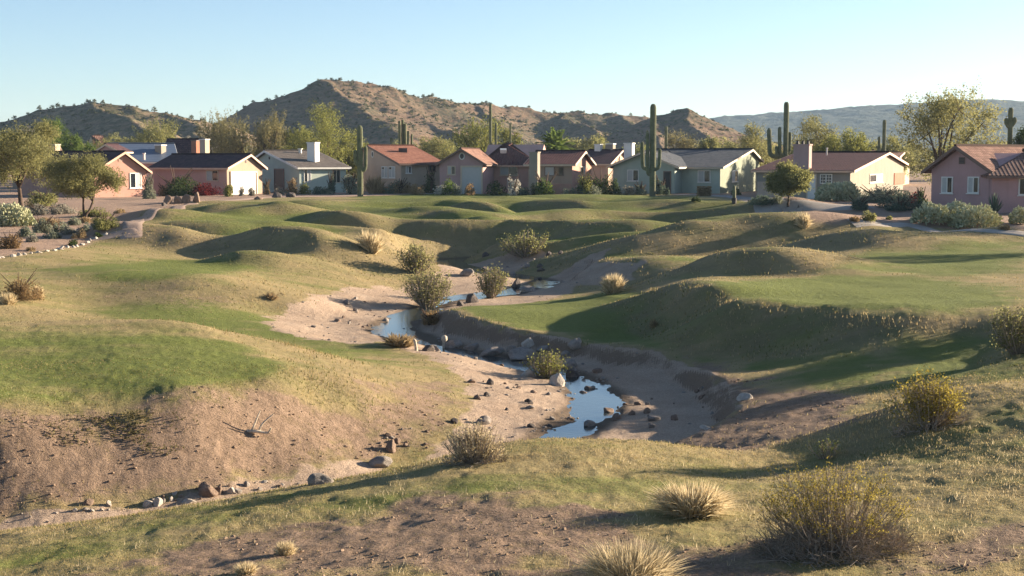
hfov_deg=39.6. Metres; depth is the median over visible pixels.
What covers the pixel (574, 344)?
rock
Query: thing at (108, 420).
ground cover
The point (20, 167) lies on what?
mesquite tree
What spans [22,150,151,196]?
house
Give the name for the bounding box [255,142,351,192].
house
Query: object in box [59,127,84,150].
tree
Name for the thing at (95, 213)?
shrub
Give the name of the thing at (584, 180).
shrub
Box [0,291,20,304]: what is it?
dry grass clump
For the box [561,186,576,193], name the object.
shrub
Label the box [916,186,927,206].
shrub
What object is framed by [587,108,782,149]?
hill
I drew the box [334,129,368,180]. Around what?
tree
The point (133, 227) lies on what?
path
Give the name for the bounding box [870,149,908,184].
bungalow
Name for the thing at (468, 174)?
garage door
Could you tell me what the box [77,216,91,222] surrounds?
shrub
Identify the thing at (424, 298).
creosote bush
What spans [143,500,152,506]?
rock
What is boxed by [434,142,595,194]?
house
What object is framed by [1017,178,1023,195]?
window
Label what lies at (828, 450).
creosote bush
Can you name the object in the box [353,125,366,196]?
saguaro cactus
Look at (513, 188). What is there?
shrub
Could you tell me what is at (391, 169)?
window
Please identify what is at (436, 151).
tree
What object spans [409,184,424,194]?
shrub
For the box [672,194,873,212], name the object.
path
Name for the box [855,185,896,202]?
shrub
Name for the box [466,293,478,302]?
rock
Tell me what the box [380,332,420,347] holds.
dry grass clump
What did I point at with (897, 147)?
tree
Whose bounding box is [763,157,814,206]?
desert tree
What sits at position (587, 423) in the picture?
rock
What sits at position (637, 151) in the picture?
tree
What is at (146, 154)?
bungalow
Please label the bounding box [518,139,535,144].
tree
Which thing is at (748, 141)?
tree
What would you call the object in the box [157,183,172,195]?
shrub
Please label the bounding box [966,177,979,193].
window
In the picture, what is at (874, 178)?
window
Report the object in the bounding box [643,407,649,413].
stone
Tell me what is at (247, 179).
garage door
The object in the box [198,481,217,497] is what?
rock
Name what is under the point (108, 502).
stone
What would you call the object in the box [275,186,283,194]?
shrub
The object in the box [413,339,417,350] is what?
tree stump
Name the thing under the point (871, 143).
tree
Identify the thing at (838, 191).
shrub
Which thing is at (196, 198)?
rock
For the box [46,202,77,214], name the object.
shrub
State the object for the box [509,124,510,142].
saguaro cactus
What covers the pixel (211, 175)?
window
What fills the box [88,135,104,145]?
bungalow
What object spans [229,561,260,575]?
dry grass clump
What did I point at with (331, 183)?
shrub
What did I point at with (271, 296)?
dry grass clump
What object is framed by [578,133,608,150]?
tree
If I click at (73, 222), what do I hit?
shrub
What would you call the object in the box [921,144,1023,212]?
house
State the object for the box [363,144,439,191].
house
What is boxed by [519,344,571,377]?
creosote bush
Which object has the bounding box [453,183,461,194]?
shrub
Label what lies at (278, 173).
door
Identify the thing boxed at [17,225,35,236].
shrub
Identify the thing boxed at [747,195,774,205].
shrub
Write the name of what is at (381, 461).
rock
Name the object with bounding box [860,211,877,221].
shrub
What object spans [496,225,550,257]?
creosote bush
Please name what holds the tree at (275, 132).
on the ground at (932, 282)
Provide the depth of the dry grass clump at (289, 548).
14.16 m
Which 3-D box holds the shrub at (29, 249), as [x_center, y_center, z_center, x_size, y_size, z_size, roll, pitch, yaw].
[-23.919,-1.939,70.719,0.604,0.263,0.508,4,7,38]
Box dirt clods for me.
[0,365,1017,575]
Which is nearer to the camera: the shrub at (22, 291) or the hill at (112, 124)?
the shrub at (22, 291)
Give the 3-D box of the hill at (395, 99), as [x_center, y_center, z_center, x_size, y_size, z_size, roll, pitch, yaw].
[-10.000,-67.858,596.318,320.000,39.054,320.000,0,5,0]
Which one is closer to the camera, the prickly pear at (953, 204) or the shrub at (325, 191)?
the prickly pear at (953, 204)
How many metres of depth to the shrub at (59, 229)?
85.79 m
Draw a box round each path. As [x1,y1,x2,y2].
[89,195,366,240]
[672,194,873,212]
[847,219,1023,236]
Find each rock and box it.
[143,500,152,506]
[153,497,162,506]
[163,195,172,203]
[173,196,181,203]
[180,499,196,503]
[182,194,190,202]
[193,192,199,201]
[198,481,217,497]
[214,486,222,494]
[272,192,281,197]
[286,192,295,196]
[307,473,333,485]
[368,456,392,467]
[385,439,395,452]
[422,345,434,351]
[445,339,462,347]
[450,418,457,423]
[456,301,463,305]
[460,268,473,276]
[463,343,478,350]
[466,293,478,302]
[476,415,490,424]
[480,347,502,355]
[508,347,534,359]
[511,278,520,286]
[519,286,535,291]
[521,337,533,347]
[521,369,535,376]
[536,345,547,352]
[549,373,564,386]
[561,350,569,356]
[566,370,578,376]
[568,337,581,349]
[584,386,594,389]
[584,420,595,426]
[603,407,613,412]
[648,415,660,420]
[699,424,710,429]
[736,393,752,400]
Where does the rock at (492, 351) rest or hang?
on the ground at (932, 282)
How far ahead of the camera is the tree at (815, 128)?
185.50 m
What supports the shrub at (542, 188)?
on the ground at (932, 282)
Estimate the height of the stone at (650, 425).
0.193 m
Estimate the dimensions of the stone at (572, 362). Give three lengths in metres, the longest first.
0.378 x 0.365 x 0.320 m
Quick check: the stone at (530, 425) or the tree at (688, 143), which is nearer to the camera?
the stone at (530, 425)
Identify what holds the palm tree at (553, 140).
on the ground at (932, 282)
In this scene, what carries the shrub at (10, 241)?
on the ground at (932, 282)
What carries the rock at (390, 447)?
on the ground at (932, 282)
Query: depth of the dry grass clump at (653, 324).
49.62 m
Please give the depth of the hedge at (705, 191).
155.13 m
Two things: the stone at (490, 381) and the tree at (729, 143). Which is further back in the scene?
the tree at (729, 143)
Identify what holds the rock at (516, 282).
on the ground at (932, 282)
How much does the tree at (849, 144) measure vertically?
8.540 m
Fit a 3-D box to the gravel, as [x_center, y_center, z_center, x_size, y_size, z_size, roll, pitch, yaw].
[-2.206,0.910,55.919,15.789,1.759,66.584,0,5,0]
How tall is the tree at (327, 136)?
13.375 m
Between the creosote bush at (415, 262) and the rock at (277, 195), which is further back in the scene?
the rock at (277, 195)
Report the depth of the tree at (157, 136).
223.86 m
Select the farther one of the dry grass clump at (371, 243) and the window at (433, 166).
the window at (433, 166)
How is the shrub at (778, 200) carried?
on the path at (798, 205)
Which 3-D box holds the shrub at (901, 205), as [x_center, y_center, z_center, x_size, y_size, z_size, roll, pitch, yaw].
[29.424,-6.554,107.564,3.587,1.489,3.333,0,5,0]
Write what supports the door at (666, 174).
in the house at (717, 170)
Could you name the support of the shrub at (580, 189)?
on the ground at (932, 282)
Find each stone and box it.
[83,498,93,505]
[106,500,111,506]
[226,487,236,493]
[234,488,241,493]
[244,481,249,486]
[394,438,400,443]
[486,378,493,384]
[527,423,534,427]
[566,359,576,367]
[592,368,601,372]
[612,413,621,419]
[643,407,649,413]
[648,423,654,427]
[671,414,677,420]
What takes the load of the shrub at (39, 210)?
on the ground at (932, 282)
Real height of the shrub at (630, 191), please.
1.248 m
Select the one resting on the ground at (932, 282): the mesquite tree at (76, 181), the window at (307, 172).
the mesquite tree at (76, 181)
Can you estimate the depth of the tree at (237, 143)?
210.97 m
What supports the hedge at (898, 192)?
on the ground at (932, 282)
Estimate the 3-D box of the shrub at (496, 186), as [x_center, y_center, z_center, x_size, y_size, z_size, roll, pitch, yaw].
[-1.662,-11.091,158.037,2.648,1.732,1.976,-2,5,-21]
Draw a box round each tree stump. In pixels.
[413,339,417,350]
[441,335,446,347]
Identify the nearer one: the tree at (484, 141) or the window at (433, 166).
the window at (433, 166)
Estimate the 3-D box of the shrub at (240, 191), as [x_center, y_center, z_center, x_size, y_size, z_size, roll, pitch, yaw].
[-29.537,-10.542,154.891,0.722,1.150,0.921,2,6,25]
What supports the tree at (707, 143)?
on the ground at (932, 282)
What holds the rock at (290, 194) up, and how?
on the ground at (932, 282)
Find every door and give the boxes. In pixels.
[230,171,257,194]
[274,168,284,192]
[460,166,482,193]
[663,171,670,193]
[806,174,816,198]
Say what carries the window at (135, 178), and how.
in the house at (132, 168)
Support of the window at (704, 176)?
in the house at (717, 170)
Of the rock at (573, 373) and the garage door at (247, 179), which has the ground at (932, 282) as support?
the rock at (573, 373)
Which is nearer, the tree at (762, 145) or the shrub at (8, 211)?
the shrub at (8, 211)
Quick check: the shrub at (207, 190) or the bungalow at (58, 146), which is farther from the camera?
the bungalow at (58, 146)
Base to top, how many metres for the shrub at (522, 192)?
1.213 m
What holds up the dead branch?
on the ground at (932, 282)
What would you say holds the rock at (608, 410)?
on the ground at (932, 282)
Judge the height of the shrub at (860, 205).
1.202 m
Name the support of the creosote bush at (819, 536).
on the ground at (932, 282)
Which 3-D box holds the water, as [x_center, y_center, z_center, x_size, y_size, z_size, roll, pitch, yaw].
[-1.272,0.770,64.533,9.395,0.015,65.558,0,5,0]
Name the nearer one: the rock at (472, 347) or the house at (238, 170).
the rock at (472, 347)
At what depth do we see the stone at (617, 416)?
35.73 m
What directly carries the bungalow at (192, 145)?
on the ground at (932, 282)
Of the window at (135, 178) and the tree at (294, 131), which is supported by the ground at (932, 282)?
the tree at (294, 131)
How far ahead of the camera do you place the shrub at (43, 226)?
84.96 m
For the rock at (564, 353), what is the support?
on the ground at (932, 282)
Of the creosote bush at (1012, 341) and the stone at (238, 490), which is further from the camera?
the creosote bush at (1012, 341)
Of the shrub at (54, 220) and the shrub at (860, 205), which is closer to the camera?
the shrub at (54, 220)
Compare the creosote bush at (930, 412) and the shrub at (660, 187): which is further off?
the shrub at (660, 187)
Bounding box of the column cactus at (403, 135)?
[390,120,412,143]
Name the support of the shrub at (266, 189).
on the ground at (932, 282)
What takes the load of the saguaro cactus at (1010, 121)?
on the ground at (932, 282)
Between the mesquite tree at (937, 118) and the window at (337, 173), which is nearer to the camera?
the mesquite tree at (937, 118)
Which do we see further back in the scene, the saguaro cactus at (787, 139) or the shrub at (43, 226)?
the saguaro cactus at (787, 139)
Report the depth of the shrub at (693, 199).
118.45 m
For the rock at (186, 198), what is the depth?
124.08 m
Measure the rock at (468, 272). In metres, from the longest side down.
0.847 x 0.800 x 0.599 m
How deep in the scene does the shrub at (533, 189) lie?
156.59 m
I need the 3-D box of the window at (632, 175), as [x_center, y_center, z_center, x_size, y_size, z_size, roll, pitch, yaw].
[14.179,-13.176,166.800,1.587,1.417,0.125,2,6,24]
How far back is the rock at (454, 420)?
34.03 m
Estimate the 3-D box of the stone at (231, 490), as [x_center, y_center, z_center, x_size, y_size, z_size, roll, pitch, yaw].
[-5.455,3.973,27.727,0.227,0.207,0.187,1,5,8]
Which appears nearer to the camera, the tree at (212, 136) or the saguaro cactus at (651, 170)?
the saguaro cactus at (651, 170)
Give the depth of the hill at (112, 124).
498.81 m
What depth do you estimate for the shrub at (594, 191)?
156.40 m
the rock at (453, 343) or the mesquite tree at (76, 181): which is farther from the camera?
the mesquite tree at (76, 181)
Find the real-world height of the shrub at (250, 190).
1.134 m
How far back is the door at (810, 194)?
143.21 m
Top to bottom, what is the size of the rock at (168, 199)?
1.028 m
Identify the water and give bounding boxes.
[371,258,625,438]
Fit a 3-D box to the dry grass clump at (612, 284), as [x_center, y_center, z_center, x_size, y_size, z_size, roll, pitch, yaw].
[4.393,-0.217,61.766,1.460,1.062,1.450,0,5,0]
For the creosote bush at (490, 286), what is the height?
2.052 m
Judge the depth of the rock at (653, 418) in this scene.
35.34 m
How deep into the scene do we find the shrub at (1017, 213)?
88.63 m
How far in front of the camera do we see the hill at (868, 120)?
2006.35 m
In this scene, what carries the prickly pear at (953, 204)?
on the ground at (932, 282)
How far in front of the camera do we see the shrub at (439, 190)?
159.52 m
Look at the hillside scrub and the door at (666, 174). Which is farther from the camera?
the hillside scrub
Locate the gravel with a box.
[7,262,729,522]
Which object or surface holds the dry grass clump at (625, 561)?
on the ground at (932, 282)
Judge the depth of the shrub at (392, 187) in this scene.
165.06 m
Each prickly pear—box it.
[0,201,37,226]
[5,212,34,225]
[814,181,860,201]
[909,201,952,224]
[946,199,970,214]
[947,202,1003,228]
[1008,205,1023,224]
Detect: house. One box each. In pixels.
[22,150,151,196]
[147,153,267,194]
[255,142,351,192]
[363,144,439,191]
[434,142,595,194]
[605,143,763,193]
[751,140,908,198]
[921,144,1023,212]
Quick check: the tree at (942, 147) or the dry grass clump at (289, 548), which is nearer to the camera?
the dry grass clump at (289, 548)
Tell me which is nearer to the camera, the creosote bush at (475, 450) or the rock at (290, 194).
the creosote bush at (475, 450)
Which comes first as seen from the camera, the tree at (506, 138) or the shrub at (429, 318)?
the shrub at (429, 318)
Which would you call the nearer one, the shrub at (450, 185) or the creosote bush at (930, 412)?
the creosote bush at (930, 412)
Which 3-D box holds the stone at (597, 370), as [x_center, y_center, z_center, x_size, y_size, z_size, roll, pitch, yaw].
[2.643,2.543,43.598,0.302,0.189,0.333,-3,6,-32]
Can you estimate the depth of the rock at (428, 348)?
46.62 m
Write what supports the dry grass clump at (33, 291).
on the ground at (932, 282)
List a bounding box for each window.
[129,173,142,188]
[206,170,218,180]
[304,169,310,181]
[332,170,340,182]
[381,166,387,178]
[388,166,395,178]
[405,166,411,173]
[428,165,435,171]
[447,166,455,174]
[499,167,517,175]
[545,166,563,175]
[580,166,585,176]
[626,170,638,181]
[697,170,710,182]
[732,170,737,182]
[820,174,831,183]
[869,174,882,183]
[939,177,953,193]
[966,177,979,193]
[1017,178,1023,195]
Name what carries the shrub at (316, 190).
on the ground at (932, 282)
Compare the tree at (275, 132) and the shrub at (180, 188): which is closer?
the shrub at (180, 188)
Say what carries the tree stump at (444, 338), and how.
on the ground at (932, 282)
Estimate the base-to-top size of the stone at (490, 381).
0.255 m
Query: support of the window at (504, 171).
in the house at (477, 168)
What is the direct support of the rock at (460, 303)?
on the ground at (932, 282)
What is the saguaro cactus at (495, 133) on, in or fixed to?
on the ground at (932, 282)
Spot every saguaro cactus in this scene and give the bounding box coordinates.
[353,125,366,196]
[489,104,491,144]
[495,123,496,144]
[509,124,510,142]
[640,104,660,195]
[664,126,667,147]
[767,102,791,158]
[876,120,885,150]
[1004,108,1016,143]
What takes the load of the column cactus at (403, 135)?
on the ground at (932, 282)
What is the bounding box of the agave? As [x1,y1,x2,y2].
[988,192,1004,212]
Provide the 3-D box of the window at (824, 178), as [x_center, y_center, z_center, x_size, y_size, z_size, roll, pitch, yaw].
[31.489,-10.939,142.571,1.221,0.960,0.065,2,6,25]
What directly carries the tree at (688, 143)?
on the ground at (932, 282)
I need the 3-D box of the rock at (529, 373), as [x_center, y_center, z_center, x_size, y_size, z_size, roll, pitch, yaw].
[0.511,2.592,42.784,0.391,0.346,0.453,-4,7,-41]
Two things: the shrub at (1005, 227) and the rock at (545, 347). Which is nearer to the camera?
the rock at (545, 347)
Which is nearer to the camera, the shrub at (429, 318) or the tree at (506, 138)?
the shrub at (429, 318)
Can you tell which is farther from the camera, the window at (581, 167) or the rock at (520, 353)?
the window at (581, 167)
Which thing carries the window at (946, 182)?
in the house at (975, 174)
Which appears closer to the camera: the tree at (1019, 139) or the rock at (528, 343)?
the rock at (528, 343)
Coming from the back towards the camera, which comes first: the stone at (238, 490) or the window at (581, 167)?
the window at (581, 167)
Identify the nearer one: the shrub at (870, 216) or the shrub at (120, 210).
the shrub at (870, 216)
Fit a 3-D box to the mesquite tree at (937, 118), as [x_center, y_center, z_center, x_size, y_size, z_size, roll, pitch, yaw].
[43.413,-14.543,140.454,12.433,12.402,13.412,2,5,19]
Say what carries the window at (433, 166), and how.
in the house at (392, 163)
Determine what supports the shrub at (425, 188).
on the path
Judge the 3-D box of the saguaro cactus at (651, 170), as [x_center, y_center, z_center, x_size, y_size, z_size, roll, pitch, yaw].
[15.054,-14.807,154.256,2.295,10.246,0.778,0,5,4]
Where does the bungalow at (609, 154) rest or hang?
on the ground at (932, 282)
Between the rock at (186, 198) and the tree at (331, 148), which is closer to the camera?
the rock at (186, 198)
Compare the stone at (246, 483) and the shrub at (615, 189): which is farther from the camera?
the shrub at (615, 189)
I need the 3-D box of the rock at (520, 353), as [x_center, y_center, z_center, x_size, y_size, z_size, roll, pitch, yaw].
[0.292,2.240,47.132,0.887,0.502,1.068,1,5,14]
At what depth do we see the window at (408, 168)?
171.86 m
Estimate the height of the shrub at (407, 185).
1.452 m
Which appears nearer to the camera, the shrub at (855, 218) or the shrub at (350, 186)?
the shrub at (855, 218)
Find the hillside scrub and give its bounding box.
[0,78,777,150]
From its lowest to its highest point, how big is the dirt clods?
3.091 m
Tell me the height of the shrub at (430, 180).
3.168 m
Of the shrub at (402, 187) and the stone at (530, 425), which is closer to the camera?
the stone at (530, 425)
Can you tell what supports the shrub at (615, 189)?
on the ground at (932, 282)
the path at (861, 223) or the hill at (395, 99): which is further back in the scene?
the hill at (395, 99)
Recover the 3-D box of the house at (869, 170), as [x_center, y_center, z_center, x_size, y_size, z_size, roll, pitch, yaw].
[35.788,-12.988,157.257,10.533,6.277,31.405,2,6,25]
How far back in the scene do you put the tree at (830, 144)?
180.05 m
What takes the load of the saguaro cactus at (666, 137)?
on the ground at (932, 282)
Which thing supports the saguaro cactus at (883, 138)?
on the ground at (932, 282)
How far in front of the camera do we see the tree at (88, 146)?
203.03 m
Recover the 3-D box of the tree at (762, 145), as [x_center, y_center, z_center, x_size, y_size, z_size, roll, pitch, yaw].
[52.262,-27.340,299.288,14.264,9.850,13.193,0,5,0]
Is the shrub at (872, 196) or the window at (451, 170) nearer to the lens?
the shrub at (872, 196)
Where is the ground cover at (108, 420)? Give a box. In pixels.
[15,409,198,454]
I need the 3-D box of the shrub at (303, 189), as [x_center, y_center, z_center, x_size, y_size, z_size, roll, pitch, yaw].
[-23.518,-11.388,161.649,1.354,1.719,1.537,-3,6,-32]
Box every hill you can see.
[0,101,273,152]
[219,79,648,148]
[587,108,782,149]
[709,99,1023,155]
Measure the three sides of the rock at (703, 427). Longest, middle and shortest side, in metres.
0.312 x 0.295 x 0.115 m
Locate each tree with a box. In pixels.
[0,117,61,206]
[38,150,127,216]
[40,116,66,148]
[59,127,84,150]
[73,140,97,149]
[90,132,146,149]
[126,114,179,142]
[191,107,247,152]
[210,106,290,159]
[248,101,289,155]
[278,98,356,163]
[280,121,311,148]
[319,142,351,164]
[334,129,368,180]
[413,136,442,154]
[420,134,456,159]
[446,114,506,152]
[451,130,476,153]
[493,127,527,144]
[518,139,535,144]
[535,127,575,149]
[562,135,616,149]
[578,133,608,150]
[622,142,649,153]
[664,129,698,147]
[695,136,746,147]
[697,135,718,147]
[713,119,775,166]
[745,137,782,164]
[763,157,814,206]
[781,112,842,154]
[812,129,853,150]
[836,126,876,150]
[865,139,881,148]
[874,133,920,174]
[886,137,932,177]
[888,78,1007,184]
[930,139,953,160]
[1007,123,1023,144]
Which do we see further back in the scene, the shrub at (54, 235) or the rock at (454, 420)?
the shrub at (54, 235)
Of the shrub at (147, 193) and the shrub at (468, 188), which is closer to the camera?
the shrub at (147, 193)
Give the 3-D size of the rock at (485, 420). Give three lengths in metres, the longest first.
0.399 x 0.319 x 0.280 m
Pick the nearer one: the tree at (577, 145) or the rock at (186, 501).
the rock at (186, 501)
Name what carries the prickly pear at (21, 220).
on the ground at (932, 282)
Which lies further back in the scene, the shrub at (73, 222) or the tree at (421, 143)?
the tree at (421, 143)
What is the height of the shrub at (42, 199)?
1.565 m
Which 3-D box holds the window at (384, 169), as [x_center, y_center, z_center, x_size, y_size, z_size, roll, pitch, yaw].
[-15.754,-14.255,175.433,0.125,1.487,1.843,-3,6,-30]
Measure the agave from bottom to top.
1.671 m
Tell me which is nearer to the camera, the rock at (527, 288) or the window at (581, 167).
the rock at (527, 288)
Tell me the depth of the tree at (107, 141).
229.41 m
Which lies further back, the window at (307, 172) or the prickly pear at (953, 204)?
the window at (307, 172)
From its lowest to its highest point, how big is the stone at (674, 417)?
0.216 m
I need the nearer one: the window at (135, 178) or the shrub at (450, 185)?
the window at (135, 178)
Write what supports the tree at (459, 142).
on the ground at (932, 282)
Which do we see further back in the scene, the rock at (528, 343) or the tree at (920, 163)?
the tree at (920, 163)
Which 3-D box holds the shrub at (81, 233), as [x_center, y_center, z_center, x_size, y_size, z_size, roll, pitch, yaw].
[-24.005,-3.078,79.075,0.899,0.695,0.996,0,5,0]
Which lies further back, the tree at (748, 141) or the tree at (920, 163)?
the tree at (920, 163)
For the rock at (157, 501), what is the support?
on the ground at (932, 282)
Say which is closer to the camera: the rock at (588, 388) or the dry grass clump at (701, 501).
the dry grass clump at (701, 501)
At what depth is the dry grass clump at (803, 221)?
83.68 m
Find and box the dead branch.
[246,411,273,433]
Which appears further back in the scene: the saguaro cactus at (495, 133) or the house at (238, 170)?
the saguaro cactus at (495, 133)
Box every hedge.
[696,186,711,195]
[863,183,912,200]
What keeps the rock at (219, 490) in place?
on the ground at (932, 282)
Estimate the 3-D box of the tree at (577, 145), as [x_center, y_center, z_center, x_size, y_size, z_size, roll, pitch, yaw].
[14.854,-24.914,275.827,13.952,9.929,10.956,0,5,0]
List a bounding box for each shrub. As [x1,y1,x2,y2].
[0,231,22,248]
[0,268,44,300]
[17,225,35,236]
[24,189,58,206]
[24,201,49,214]
[25,246,35,250]
[26,235,38,241]
[31,216,53,232]
[36,217,62,225]
[42,230,61,238]
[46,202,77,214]
[51,221,67,232]
[61,225,76,234]
[67,216,81,224]
[68,239,77,245]
[71,226,86,237]
[77,207,111,216]
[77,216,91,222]
[80,221,90,231]
[91,210,119,230]
[113,208,125,212]
[142,172,155,198]
[156,165,200,195]
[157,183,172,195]
[192,183,221,195]
[223,182,232,196]
[238,186,243,195]
[248,187,255,195]
[262,179,270,193]
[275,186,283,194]
[284,177,299,194]
[298,181,310,193]
[311,186,323,193]
[320,186,333,193]
[327,172,335,193]
[341,172,356,193]
[382,180,400,193]
[389,178,408,193]
[404,182,417,192]
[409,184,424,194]
[419,184,427,192]
[421,308,439,324]
[424,167,436,192]
[433,185,450,194]
[437,177,459,194]
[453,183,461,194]
[464,183,475,194]
[485,180,506,194]
[507,174,520,195]
[516,186,529,195]
[530,183,535,194]
[534,171,556,194]
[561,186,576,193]
[575,167,592,193]
[575,185,583,193]
[587,185,601,193]
[588,169,612,194]
[609,178,620,194]
[621,185,637,194]
[634,181,646,194]
[656,175,666,194]
[691,196,700,201]
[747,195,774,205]
[770,195,782,203]
[848,195,869,209]
[849,216,860,221]
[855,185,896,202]
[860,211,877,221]
[875,192,922,210]
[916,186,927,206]
[996,224,1010,229]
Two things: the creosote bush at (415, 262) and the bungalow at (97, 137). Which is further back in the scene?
the bungalow at (97, 137)
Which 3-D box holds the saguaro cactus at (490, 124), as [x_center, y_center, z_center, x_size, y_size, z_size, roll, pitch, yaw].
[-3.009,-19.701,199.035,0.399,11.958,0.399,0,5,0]
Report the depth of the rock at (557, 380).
41.20 m
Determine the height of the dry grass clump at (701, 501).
0.419 m
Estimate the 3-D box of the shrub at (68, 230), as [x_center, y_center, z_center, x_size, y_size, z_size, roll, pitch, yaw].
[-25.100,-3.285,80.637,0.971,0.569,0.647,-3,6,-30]
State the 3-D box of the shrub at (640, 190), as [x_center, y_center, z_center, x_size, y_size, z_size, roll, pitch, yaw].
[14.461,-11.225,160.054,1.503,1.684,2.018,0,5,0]
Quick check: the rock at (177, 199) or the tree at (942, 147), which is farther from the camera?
the tree at (942, 147)
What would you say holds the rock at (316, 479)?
on the ground at (932, 282)
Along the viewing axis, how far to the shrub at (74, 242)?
75.53 m
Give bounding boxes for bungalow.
[10,144,61,187]
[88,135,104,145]
[96,142,176,188]
[166,138,209,152]
[587,143,623,187]
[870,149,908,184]
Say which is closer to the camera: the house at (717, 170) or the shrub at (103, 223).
the shrub at (103, 223)
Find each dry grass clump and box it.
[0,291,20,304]
[32,284,45,299]
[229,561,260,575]
[264,291,279,299]
[271,540,298,555]
[353,229,387,253]
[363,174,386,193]
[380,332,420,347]
[559,533,700,575]
[599,272,628,293]
[640,478,743,519]
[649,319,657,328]
[791,212,814,228]
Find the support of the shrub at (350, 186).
on the ground at (932, 282)
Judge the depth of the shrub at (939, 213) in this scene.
87.28 m
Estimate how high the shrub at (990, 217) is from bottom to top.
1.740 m
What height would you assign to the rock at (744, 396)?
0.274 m
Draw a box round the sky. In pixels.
[0,0,1023,161]
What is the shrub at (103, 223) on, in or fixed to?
on the ground at (932, 282)
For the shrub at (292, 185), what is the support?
on the ground at (932, 282)
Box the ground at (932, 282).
[0,162,1023,575]
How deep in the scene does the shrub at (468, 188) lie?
158.79 m
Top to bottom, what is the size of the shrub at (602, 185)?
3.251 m
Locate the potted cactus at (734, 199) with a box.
[731,185,736,203]
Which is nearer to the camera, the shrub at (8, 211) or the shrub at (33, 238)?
the shrub at (33, 238)
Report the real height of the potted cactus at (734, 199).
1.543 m
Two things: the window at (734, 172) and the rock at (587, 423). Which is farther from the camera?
the window at (734, 172)
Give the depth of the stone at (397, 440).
32.25 m
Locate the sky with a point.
(184, 58)
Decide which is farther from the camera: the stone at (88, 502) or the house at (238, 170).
the house at (238, 170)
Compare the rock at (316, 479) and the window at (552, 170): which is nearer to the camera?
the rock at (316, 479)
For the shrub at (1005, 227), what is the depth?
78.43 m
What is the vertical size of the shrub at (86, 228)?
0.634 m
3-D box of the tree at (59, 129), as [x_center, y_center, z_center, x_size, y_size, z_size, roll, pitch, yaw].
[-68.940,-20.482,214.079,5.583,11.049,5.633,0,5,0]
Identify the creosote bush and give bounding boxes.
[392,239,437,272]
[398,264,455,307]
[434,418,511,466]
[472,261,510,297]
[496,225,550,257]
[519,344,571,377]
[739,455,933,570]
[805,434,843,458]
[883,365,972,437]
[982,305,1023,354]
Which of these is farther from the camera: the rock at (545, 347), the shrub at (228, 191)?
the shrub at (228, 191)

